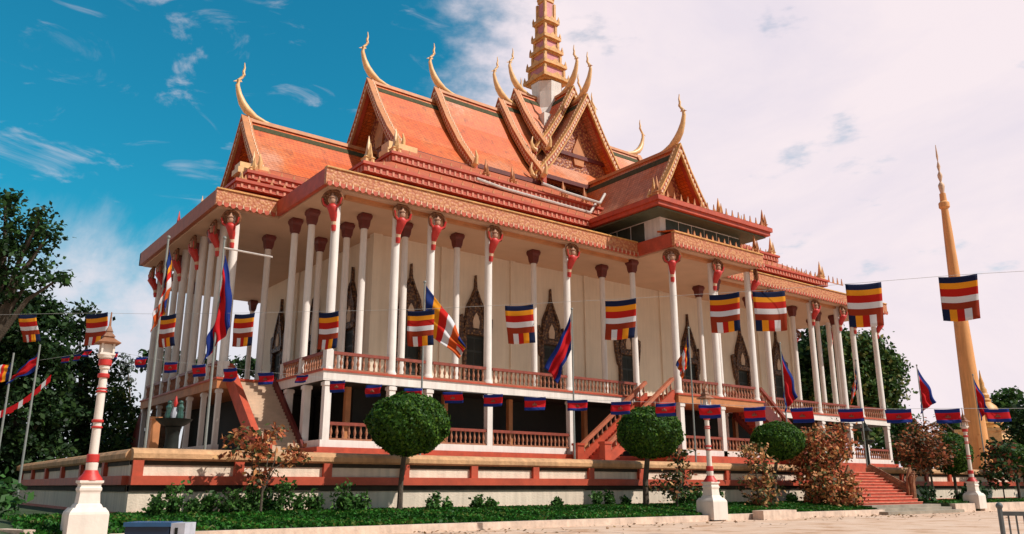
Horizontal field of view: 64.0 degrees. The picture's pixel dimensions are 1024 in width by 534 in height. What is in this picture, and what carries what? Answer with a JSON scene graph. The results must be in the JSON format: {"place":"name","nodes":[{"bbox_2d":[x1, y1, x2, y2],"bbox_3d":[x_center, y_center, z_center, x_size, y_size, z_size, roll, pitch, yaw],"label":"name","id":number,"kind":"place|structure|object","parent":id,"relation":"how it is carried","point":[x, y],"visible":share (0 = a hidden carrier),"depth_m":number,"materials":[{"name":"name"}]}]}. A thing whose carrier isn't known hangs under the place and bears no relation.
{"place":"outdoors","nodes":[
{"label":"outdoors","id":0,"kind":"place"},
{"bbox_2d":[135,348,255,447],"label":"broadleaf tree","id":1,"kind":"object","parent":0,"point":[240,365],"visible":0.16,"depth_m":94.42,"materials":[{"name":"green plant"}]},
{"bbox_2d":[0,500,876,533],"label":"lawn","id":2,"kind":"structure","parent":0,"point":[23,509],"depth_m":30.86,"materials":[{"name":"plant"}]},
{"bbox_2d":[0,353,14,444],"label":"flagpole","id":3,"kind":"object","parent":2,"relation":"on","point":[4,411],"visible":1,"depth_m":33.73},
{"bbox_2d":[6,353,37,384],"bbox_3d":[-20.392,4.215,34.081,1.148,1.400,0.147,-1,-15,2],"label":"pole flag","id":4,"kind":"object","parent":3,"relation":"attached to","point":[28,367],"visible":1,"depth_m":34.06,"materials":[{"name":"fabric"}]},
{"bbox_2d":[0,466,34,517],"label":"leafy plant","id":5,"kind":"object","parent":2,"relation":"on","point":[7,500],"visible":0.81,"depth_m":26.30,"materials":[{"name":"green plant"}]},
{"bbox_2d":[16,344,40,496],"bbox_3d":[-19.783,6.703,33.421,0.092,7.150,0.092,1,-15,-3],"label":"flagpole","id":6,"kind":"object","parent":2,"relation":"on","point":[25,440],"visible":0.65,"depth_m":33.50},
{"bbox_2d":[0,187,75,340],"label":"broadleaf tree","id":7,"kind":"object","parent":2,"relation":"on","point":[11,295],"visible":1,"depth_m":45.61,"materials":[{"name":"green plant"}]},
{"bbox_2d":[0,289,94,494],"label":"broadleaf tree","id":8,"kind":"object","parent":2,"relation":"on","point":[51,410],"visible":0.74,"depth_m":49.05,"materials":[{"name":"green plant"}]},
{"bbox_2d":[141,491,168,517],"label":"leafy plant","id":9,"kind":"object","parent":2,"relation":"on","point":[157,506],"visible":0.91,"depth_m":25.75,"materials":[{"name":"green plant"}]},
{"bbox_2d":[147,480,192,512],"bbox_3d":[-11.027,7.564,26.615,0.924,1.285,1.322,-11,-18,34],"label":"leafy plant","id":10,"kind":"object","parent":2,"relation":"on","point":[174,502],"visible":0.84,"depth_m":26.46,"materials":[{"name":"green plant"}]},
{"bbox_2d":[181,496,204,513],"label":"leafy plant","id":11,"kind":"object","parent":2,"relation":"on","point":[193,505],"visible":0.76,"depth_m":26.69,"materials":[{"name":"green plant"}]},
{"bbox_2d":[198,491,223,511],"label":"leafy plant","id":12,"kind":"object","parent":2,"relation":"on","point":[208,502],"visible":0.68,"depth_m":27.46,"materials":[{"name":"green plant"}]},
{"bbox_2d":[209,485,250,513],"bbox_3d":[-9.386,7.883,27.432,1.387,1.116,0.819,11,-19,-36],"label":"leafy plant","id":13,"kind":"object","parent":2,"relation":"on","point":[236,503],"visible":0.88,"depth_m":27.41,"materials":[{"name":"green plant"}]},
{"bbox_2d":[229,479,264,510],"bbox_3d":[-9.115,7.918,28.082,1.294,1.362,0.773,11,-19,-36],"label":"leafy plant","id":14,"kind":"object","parent":2,"relation":"on","point":[251,501],"visible":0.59,"depth_m":28.15,"materials":[{"name":"green plant"}]},
{"bbox_2d":[213,421,312,511],"bbox_3d":[-8.669,7.160,28.339,3.357,3.740,1.965,7,-17,-25],"label":"croton bush","id":15,"kind":"object","parent":2,"relation":"on","point":[259,476],"visible":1,"depth_m":28.27,"materials":[{"name":"brown plant"}]},
{"bbox_2d":[265,475,297,510],"bbox_3d":[-8.283,8.196,29.363,0.736,1.486,1.333,-10,-18,32],"label":"leafy plant","id":16,"kind":"object","parent":2,"relation":"on","point":[283,494],"visible":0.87,"depth_m":29.32,"materials":[{"name":"green plant"}]},
{"bbox_2d":[286,492,307,510],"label":"leafy plant","id":17,"kind":"object","parent":2,"relation":"on","point":[298,502],"visible":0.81,"depth_m":29.36,"materials":[{"name":"green plant"}]},
{"bbox_2d":[305,488,324,509],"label":"leafy plant","id":18,"kind":"object","parent":2,"relation":"on","point":[311,502],"visible":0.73,"depth_m":29.92,"materials":[{"name":"green plant"}]},
{"bbox_2d":[327,477,359,510],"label":"leafy plant","id":19,"kind":"object","parent":2,"relation":"on","point":[343,502],"visible":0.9,"depth_m":29.55,"materials":[{"name":"green plant"}]},
{"bbox_2d":[363,390,451,508],"bbox_3d":[-4.027,7.152,31.691,3.329,4.796,3.398,11,-19,-36],"label":"round topiary","id":20,"kind":"object","parent":2,"relation":"on","point":[402,425],"visible":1,"depth_m":31.00,"materials":[{"name":"green plant"}]},
{"bbox_2d":[616,405,685,504],"bbox_3d":[6.715,9.190,39.652,3.435,4.984,3.296,11,-19,-36],"label":"round topiary","id":21,"kind":"object","parent":2,"relation":"on","point":[646,433],"visible":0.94,"depth_m":38.94,"materials":[{"name":"green plant"}]},
{"bbox_2d":[645,448,699,505],"bbox_3d":[7.722,10.336,39.310,3.208,3.287,2.203,11,-19,-36],"label":"croton bush","id":22,"kind":"object","parent":2,"relation":"on","point":[675,489],"visible":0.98,"depth_m":39.41,"materials":[{"name":"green plant"}]},
{"bbox_2d":[696,379,727,519],"bbox_3d":[9.108,8.393,37.988,0.980,6.350,0.980,11,-19,-36],"label":"lamp post","id":23,"kind":"object","parent":2,"relation":"on","point":[711,502],"visible":0.84,"depth_m":37.32,"materials":[{"name":"concrete"}]},
{"bbox_2d":[727,439,786,506],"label":"croton bush","id":24,"kind":"object","parent":2,"relation":"on","point":[759,498],"visible":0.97,"depth_m":42.68,"materials":[{"name":"brown plant"}]},
{"bbox_2d":[749,420,805,501],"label":"round topiary","id":25,"kind":"object","parent":2,"relation":"on","point":[785,440],"visible":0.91,"depth_m":45.00,"materials":[{"name":"green plant"}]},
{"bbox_2d":[784,417,870,506],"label":"croton bush","id":26,"kind":"object","parent":2,"relation":"on","point":[824,467],"visible":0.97,"depth_m":46.13,"materials":[{"name":"brown plant"}]},
{"bbox_2d":[0,0,1023,467],"label":"sky","id":27,"kind":"structure","parent":0,"point":[827,119],"materials":[{"name":"blue"}]},
{"bbox_2d":[5,271,1020,314],"bbox_3d":[-3.701,1.091,28.954,40.294,1.091,0.022,-4,-16,16],"label":"flag string","id":28,"kind":"object","parent":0,"point":[551,302],"visible":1,"depth_m":27.27,"materials":[{"name":"fabric"}]},
{"bbox_2d":[19,314,40,341],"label":"buddhist banner","id":29,"kind":"object","parent":28,"relation":"hanging from","point":[29,328],"visible":1,"depth_m":33.52,"materials":[{"name":"fabric"}]},
{"bbox_2d":[84,312,107,345],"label":"buddhist banner","id":30,"kind":"object","parent":28,"relation":"hanging from","point":[96,326],"visible":0.91,"depth_m":32.59,"materials":[{"name":"fabric"}]},
{"bbox_2d":[158,314,175,347],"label":"buddhist banner","id":31,"kind":"object","parent":28,"relation":"hanging from","point":[166,331],"visible":0.95,"depth_m":31.51,"materials":[{"name":"fabric"}]},
{"bbox_2d":[232,313,254,346],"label":"buddhist banner","id":32,"kind":"object","parent":28,"relation":"hanging from","point":[242,330],"visible":1,"depth_m":30.57,"materials":[{"name":"fabric"}]},
{"bbox_2d":[317,311,338,349],"bbox_3d":[-6.638,2.294,29.534,0.850,1.380,0.127,-6,-16,23],"label":"buddhist banner","id":33,"kind":"object","parent":28,"relation":"hanging from","point":[328,330],"visible":1,"depth_m":29.54,"materials":[{"name":"fabric"}]},
{"bbox_2d":[407,309,433,346],"bbox_3d":[-3.208,2.122,28.515,1.031,1.296,0.169,-4,-16,15],"label":"buddhist banner","id":34,"kind":"object","parent":28,"relation":"hanging from","point":[420,326],"visible":1,"depth_m":28.51,"materials":[{"name":"fabric"}]},
{"bbox_2d":[505,304,534,343],"bbox_3d":[0.265,1.929,27.538,1.026,1.326,0.187,-4,-16,15],"label":"buddhist banner","id":35,"kind":"object","parent":28,"relation":"hanging from","point":[520,324],"visible":1,"depth_m":27.51,"materials":[{"name":"fabric"}]},
{"bbox_2d":[605,298,635,339],"bbox_3d":[3.524,1.705,26.569,1.104,1.319,0.148,-7,-17,25],"label":"buddhist banner","id":36,"kind":"object","parent":28,"relation":"hanging from","point":[620,319],"visible":1,"depth_m":26.59,"materials":[{"name":"fabric"}]},
{"bbox_2d":[709,292,740,332],"bbox_3d":[6.673,1.434,25.657,0.950,1.265,0.118,-8,-17,28],"label":"buddhist banner","id":37,"kind":"object","parent":28,"relation":"hanging from","point":[724,313],"visible":1,"depth_m":25.66,"materials":[{"name":"fabric"}]},
{"bbox_2d":[752,291,786,330],"bbox_3d":[7.974,1.357,25.292,0.990,1.285,0.147,-2,-15,6],"label":"buddhist banner","id":38,"kind":"object","parent":28,"relation":"hanging from","point":[770,311],"visible":1,"depth_m":25.26,"materials":[{"name":"fabric"}]},
{"bbox_2d":[845,282,883,327],"bbox_3d":[10.590,1.138,24.545,1.010,1.347,0.099,-5,-16,16],"label":"buddhist banner","id":39,"kind":"object","parent":28,"relation":"hanging from","point":[865,304],"visible":1,"depth_m":24.53,"materials":[{"name":"fabric"}]},
{"bbox_2d":[938,274,980,321],"bbox_3d":[13.046,0.909,23.845,1.037,1.348,0.155,-7,-16,23],"label":"buddhist banner","id":40,"kind":"object","parent":28,"relation":"hanging from","point":[959,296],"visible":1,"depth_m":23.85,"materials":[{"name":"fabric"}]},
{"bbox_2d":[43,349,1019,408],"bbox_3d":[-3.804,4.163,32.017,42.593,4.141,0.021,-6,-16,21],"label":"flag string","id":41,"kind":"object","parent":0,"point":[661,402],"visible":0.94,"depth_m":27.43,"materials":[{"name":"fabric"}]},
{"bbox_2d":[0,375,50,417],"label":"bunting","id":42,"kind":"object","parent":41,"relation":"hanging from","point":[18,405],"visible":0.86,"depth_m":35.61,"materials":[{"name":"fabric"}]},
{"bbox_2d":[483,394,502,406],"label":"national pennant","id":43,"kind":"object","parent":41,"relation":"hanging from","point":[496,400],"visible":1,"depth_m":30.51,"materials":[{"name":"fabric"}]},
{"bbox_2d":[524,397,545,410],"bbox_3d":[0.838,4.984,29.835,0.800,0.492,0.168,-3,-15,11],"label":"national pennant","id":44,"kind":"object","parent":41,"relation":"hanging from","point":[534,403],"visible":1,"depth_m":29.85,"materials":[{"name":"fabric"}]},
{"bbox_2d":[611,401,630,414],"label":"national pennant","id":45,"kind":"object","parent":41,"relation":"hanging from","point":[619,408],"visible":1,"depth_m":28.63,"materials":[{"name":"fabric"}]},
{"bbox_2d":[655,403,675,416],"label":"national pennant","id":46,"kind":"object","parent":41,"relation":"hanging from","point":[663,410],"visible":1,"depth_m":27.97,"materials":[{"name":"fabric"}]},
{"bbox_2d":[698,405,720,418],"bbox_3d":[6.629,4.846,27.468,0.730,0.463,0.132,-6,-16,20],"label":"national pennant","id":47,"kind":"object","parent":41,"relation":"hanging from","point":[709,411],"visible":1,"depth_m":27.45,"materials":[{"name":"fabric"}]},
{"bbox_2d":[744,406,765,421],"bbox_3d":[7.983,4.835,26.901,0.734,0.474,0.141,-11,-18,34],"label":"national pennant","id":48,"kind":"object","parent":41,"relation":"hanging from","point":[753,414],"visible":1,"depth_m":26.89,"materials":[{"name":"fabric"}]},
{"bbox_2d":[790,407,813,422],"bbox_3d":[9.343,4.777,26.364,0.700,0.479,0.197,-9,-17,29],"label":"national pennant","id":49,"kind":"object","parent":41,"relation":"hanging from","point":[802,415],"visible":1,"depth_m":26.32,"materials":[{"name":"fabric"}]},
{"bbox_2d":[838,408,863,421],"bbox_3d":[10.683,4.680,25.817,0.730,0.416,0.160,-7,-16,23],"label":"national pennant","id":50,"kind":"object","parent":41,"relation":"hanging from","point":[851,415],"visible":1,"depth_m":25.81,"materials":[{"name":"fabric"}]},
{"bbox_2d":[885,409,911,422],"bbox_3d":[11.932,4.607,25.285,0.750,0.421,0.170,-7,-17,26],"label":"national pennant","id":51,"kind":"object","parent":41,"relation":"hanging from","point":[899,416],"visible":1,"depth_m":25.28,"materials":[{"name":"fabric"}]},
{"bbox_2d":[934,408,961,422],"bbox_3d":[13.181,4.512,24.782,0.701,0.439,0.160,-7,-16,24],"label":"national pennant","id":52,"kind":"object","parent":41,"relation":"hanging from","point":[947,415],"visible":1,"depth_m":24.79,"materials":[{"name":"fabric"}]},
{"bbox_2d":[984,409,1011,421],"bbox_3d":[14.404,4.407,24.309,0.683,0.393,0.106,-3,-15,11],"label":"national pennant","id":53,"kind":"object","parent":41,"relation":"hanging from","point":[997,415],"visible":1,"depth_m":24.30,"materials":[{"name":"fabric"}]},
{"bbox_2d":[387,509,1023,533],"bbox_3d":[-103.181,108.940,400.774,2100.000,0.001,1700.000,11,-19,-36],"label":"ground","id":54,"kind":"structure","parent":0,"point":[971,523],"depth_m":31.03,"materials":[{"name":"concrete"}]},
{"bbox_2d":[60,312,120,533],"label":"lamp post","id":55,"kind":"object","parent":54,"relation":"on","point":[86,512],"visible":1,"depth_m":22.21,"materials":[{"name":"concrete"}]},
{"bbox_2d":[113,352,138,404],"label":"broadleaf tree","id":56,"kind":"object","parent":54,"relation":"on","point":[128,378],"visible":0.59,"depth_m":110.10,"materials":[{"name":"green plant"}]},
{"bbox_2d":[123,521,195,533],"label":"storage crate","id":57,"kind":"object","parent":54,"relation":"on","point":[158,527],"visible":1,"depth_m":16.87,"materials":[{"name":"blue plastic"}]},
{"bbox_2d":[2,448,809,512],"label":"perimeter wall","id":58,"kind":"structure","parent":54,"relation":"on","point":[133,478],"depth_m":34.14,"materials":[{"name":"paint"}]},
{"bbox_2d":[117,515,709,533],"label":"lawn kerb","id":59,"kind":"structure","parent":54,"relation":"on","point":[386,529],"depth_m":28.84,"materials":[{"name":"concrete"}]},
{"bbox_2d":[752,509,796,519],"bbox_3d":[12.475,11.742,38.836,2.600,0.420,0.600,11,-19,-36],"label":"concrete planter","id":60,"kind":"object","parent":54,"relation":"on","point":[773,514],"visible":1,"depth_m":38.32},
{"bbox_2d":[723,509,884,520],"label":"lawn kerb","id":61,"kind":"structure","parent":54,"relation":"on","point":[747,516],"depth_m":41.89,"materials":[{"name":"concrete"}]},
{"bbox_2d":[808,464,964,514],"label":"entrance steps","id":62,"kind":"structure","parent":54,"relation":"on","point":[890,494],"depth_m":50.30,"materials":[{"name":"tile"}]},
{"bbox_2d":[866,467,1023,499],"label":"perimeter wall","id":63,"kind":"structure","parent":54,"relation":"on","point":[943,483],"depth_m":59.64,"materials":[{"name":"paint"}]},
{"bbox_2d":[892,385,1023,435],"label":"broadleaf tree","id":64,"kind":"object","parent":54,"relation":"on","point":[1003,399],"visible":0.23,"depth_m":132.58,"materials":[{"name":"green plant"}]},
{"bbox_2d":[954,370,1010,443],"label":"golden stupa","id":65,"kind":"object","parent":54,"relation":"on","point":[996,435],"visible":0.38,"depth_m":114.23,"materials":[{"name":"gold metal"}]},
{"bbox_2d":[980,502,1023,510],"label":"lawn kerb","id":66,"kind":"structure","parent":54,"relation":"on","point":[1009,506],"depth_m":54.36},
{"bbox_2d":[995,502,1023,533],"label":"metal barrier","id":67,"kind":"object","parent":54,"relation":"on","point":[999,507],"visible":1,"depth_m":17.80,"materials":[{"name":"metal"}]},
{"bbox_2d":[923,501,1023,510],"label":"lawn","id":68,"kind":"structure","parent":0,"point":[946,504],"depth_m":50.99,"materials":[{"name":"plant"}]},
{"bbox_2d":[888,415,959,497],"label":"reddish tree","id":69,"kind":"object","parent":68,"relation":"on","point":[922,451],"visible":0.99,"depth_m":54.31,"materials":[{"name":"brown plant"}]},
{"bbox_2d":[917,482,941,502],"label":"leafy shrub","id":70,"kind":"object","parent":68,"relation":"on","point":[924,491],"visible":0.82,"depth_m":52.23,"materials":[{"name":"green plant"}]},
{"bbox_2d":[934,432,973,499],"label":"round topiary","id":71,"kind":"object","parent":68,"relation":"on","point":[959,461],"visible":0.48,"depth_m":55.99,"materials":[{"name":"green plant"}]},
{"bbox_2d":[920,497,1023,502],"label":"grass","id":72,"kind":"structure","parent":68,"relation":"on","point":[1008,499],"depth_m":54.56,"materials":[{"name":"green plant"}]},
{"bbox_2d":[960,409,986,508],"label":"lamp post","id":73,"kind":"object","parent":68,"relation":"on","point":[974,494],"visible":0.98,"depth_m":52.49,"materials":[{"name":"concrete"}]},
{"bbox_2d":[976,437,1023,498],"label":"leafy shrub","id":74,"kind":"object","parent":68,"relation":"on","point":[1005,472],"visible":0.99,"depth_m":60.45,"materials":[{"name":"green plant"}]},
{"bbox_2d":[998,443,1023,498],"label":"tree","id":75,"kind":"object","parent":68,"relation":"on","point":[1019,449],"visible":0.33,"depth_m":61.81,"materials":[{"name":"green plant"}]},
{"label":"terrace","id":76,"kind":"structure","parent":0,"visible":0},
{"bbox_2d":[39,297,137,457],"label":"broadleaf tree","id":77,"kind":"object","parent":76,"relation":"on","point":[82,430],"visible":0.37,"depth_m":55.15,"materials":[{"name":"green plant"}]},
{"bbox_2d":[90,377,150,449],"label":"broadleaf tree","id":78,"kind":"object","parent":76,"relation":"on","point":[120,393],"visible":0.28,"depth_m":64.83,"materials":[{"name":"green plant"}]},
{"bbox_2d":[147,416,162,447],"bbox_3d":[-13.538,6.498,30.918,0.400,1.650,0.400,11,-19,-36],"label":"orange post","id":79,"kind":"object","parent":76,"relation":"on","point":[153,434],"visible":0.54,"depth_m":30.85,"materials":[{"name":"paint"}]},
{"bbox_2d":[143,235,170,447],"bbox_3d":[-12.760,2.746,29.413,0.136,8.120,0.130,11,-19,-36],"label":"flagpole","id":80,"kind":"object","parent":76,"relation":"on","point":[152,380],"visible":0.94,"depth_m":29.24,"materials":[{"name":"metal"}]},
{"bbox_2d":[150,251,171,331],"bbox_3d":[-12.753,0.849,29.942,0.549,3.148,0.350,0,-15,0],"label":"pole flag","id":81,"kind":"object","parent":80,"relation":"attached to","point":[165,293],"visible":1,"depth_m":29.86,"materials":[{"name":"fabric"}]},
{"bbox_2d":[155,396,192,448],"bbox_3d":[-12.451,5.919,30.108,1.320,2.350,1.287,11,-19,-36],"label":"incense bowl","id":82,"kind":"object","parent":76,"relation":"on","point":[173,421],"visible":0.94,"depth_m":29.89,"materials":[{"name":"stone"}]},
{"bbox_2d":[203,236,272,449],"bbox_3d":[-10.210,2.903,30.673,1.974,8.470,0.130,0,-15,-1],"label":"flagpole","id":83,"kind":"object","parent":76,"relation":"on","point":[210,388],"visible":0.95,"depth_m":30.62,"materials":[{"name":"metal"}]},
{"bbox_2d":[202,257,231,363],"bbox_3d":[-11.057,1.557,31.039,0.919,4.247,0.350,0,-15,0],"label":"pole flag","id":84,"kind":"object","parent":83,"relation":"hanging from","point":[221,327],"visible":1,"depth_m":30.95,"materials":[{"name":"fabric"}]},
{"bbox_2d":[419,281,425,454],"bbox_3d":[-3.930,4.511,35.904,0.136,8.070,0.130,11,-19,-36],"label":"flagpole","id":85,"kind":"object","parent":76,"relation":"on","point":[424,282],"visible":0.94,"depth_m":36.04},
{"bbox_2d":[425,286,465,358],"bbox_3d":[-2.962,2.439,36.464,1.829,3.343,0.328,1,-15,-2],"label":"pole flag","id":86,"kind":"object","parent":85,"relation":"attached to","point":[445,333],"visible":0.86,"depth_m":36.36,"materials":[{"name":"fabric"}]},
{"bbox_2d":[129,0,903,471],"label":"temple","id":87,"kind":"structure","parent":76,"relation":"on","point":[543,196],"depth_m":61.23,"materials":[{"name":"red paint"}]},
{"bbox_2d":[270,299,284,380],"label":"door","id":88,"kind":"structure","parent":87,"relation":"in","point":[276,344],"depth_m":67.65,"materials":[{"name":"wood"}]},
{"bbox_2d":[343,267,356,368],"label":"door","id":89,"kind":"structure","parent":87,"relation":"in","point":[351,309],"depth_m":57.43,"materials":[{"name":"wood"}]},
{"bbox_2d":[395,263,422,375],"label":"door","id":90,"kind":"structure","parent":87,"relation":"in","point":[413,300],"depth_m":56.49,"materials":[{"name":"wood"}]},
{"bbox_2d":[459,275,492,380],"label":"door","id":91,"kind":"structure","parent":87,"relation":"in","point":[471,326],"depth_m":59.61,"materials":[{"name":"wood"}]},
{"bbox_2d":[537,289,563,388],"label":"door","id":92,"kind":"structure","parent":87,"relation":"in","point":[550,332],"depth_m":63.83,"materials":[{"name":"wood"}]},
{"bbox_2d":[613,338,640,394],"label":"door","id":93,"kind":"structure","parent":87,"relation":"in","point":[623,347],"depth_m":68.48,"materials":[{"name":"wood"}]},
{"bbox_2d":[680,314,700,393],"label":"door","id":94,"kind":"structure","parent":87,"relation":"in","point":[695,354],"depth_m":73.66,"materials":[{"name":"wood"}]},
{"bbox_2d":[730,327,751,398],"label":"door","id":95,"kind":"structure","parent":87,"relation":"in","point":[740,361],"depth_m":77.84,"materials":[{"name":"wood"}]},
{"bbox_2d":[772,331,788,408],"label":"door","id":96,"kind":"structure","parent":87,"relation":"in","point":[776,359],"depth_m":81.10,"materials":[{"name":"wood"}]},
{"bbox_2d":[571,308,575,458],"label":"flagpole","id":97,"kind":"object","parent":76,"relation":"on","point":[573,384],"visible":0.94,"depth_m":41.08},
{"bbox_2d":[544,314,570,383],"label":"pole flag","id":98,"kind":"object","parent":97,"relation":"attached to","point":[557,359],"visible":1,"depth_m":41.41,"materials":[{"name":"fabric"}]},
{"bbox_2d":[687,327,696,461],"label":"flagpole","id":99,"kind":"object","parent":76,"relation":"on","point":[692,397],"visible":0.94,"depth_m":46.22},
{"bbox_2d":[676,337,688,378],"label":"pole flag","id":100,"kind":"object","parent":99,"relation":"attached to","point":[682,362],"visible":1,"depth_m":46.80,"materials":[{"name":"fabric"}]},
{"bbox_2d":[779,342,789,462],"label":"flagpole","id":101,"kind":"object","parent":76,"relation":"on","point":[783,381],"visible":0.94,"depth_m":51.81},
{"bbox_2d":[782,355,797,411],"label":"pole flag","id":102,"kind":"object","parent":101,"relation":"hanging from","point":[791,396],"visible":1,"depth_m":51.69,"materials":[{"name":"fabric"}]},
{"bbox_2d":[797,323,845,406],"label":"broadleaf tree","id":103,"kind":"object","parent":76,"relation":"on","point":[803,343],"visible":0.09,"depth_m":109.55,"materials":[{"name":"green plant"}]},
{"bbox_2d":[801,328,917,450],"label":"broadleaf tree","id":104,"kind":"object","parent":76,"relation":"on","point":[893,370],"visible":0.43,"depth_m":105.70,"materials":[{"name":"green plant"}]},
{"bbox_2d":[916,364,924,430],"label":"flagpole","id":105,"kind":"object","parent":76,"relation":"on","point":[920,392],"visible":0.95,"depth_m":62.02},
{"bbox_2d":[918,370,935,413],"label":"pole flag","id":106,"kind":"object","parent":105,"relation":"hanging from","point":[928,400],"visible":0.98,"depth_m":61.99,"materials":[{"name":"fabric"}]},
{"bbox_2d":[862,413,989,467],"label":"broadleaf tree","id":107,"kind":"object","parent":76,"relation":"on","point":[879,443],"visible":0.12,"depth_m":92.80,"materials":[{"name":"green plant"}]},
{"bbox_2d":[935,145,998,469],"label":"golden column","id":108,"kind":"structure","parent":76,"relation":"on","point":[966,357],"depth_m":85.05,"materials":[{"name":"metal"}]},
{"bbox_2d":[994,393,1023,481],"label":"broadleaf tree","id":109,"kind":"object","parent":76,"relation":"on","point":[1015,430],"visible":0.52,"depth_m":68.57,"materials":[{"name":"green plant"}]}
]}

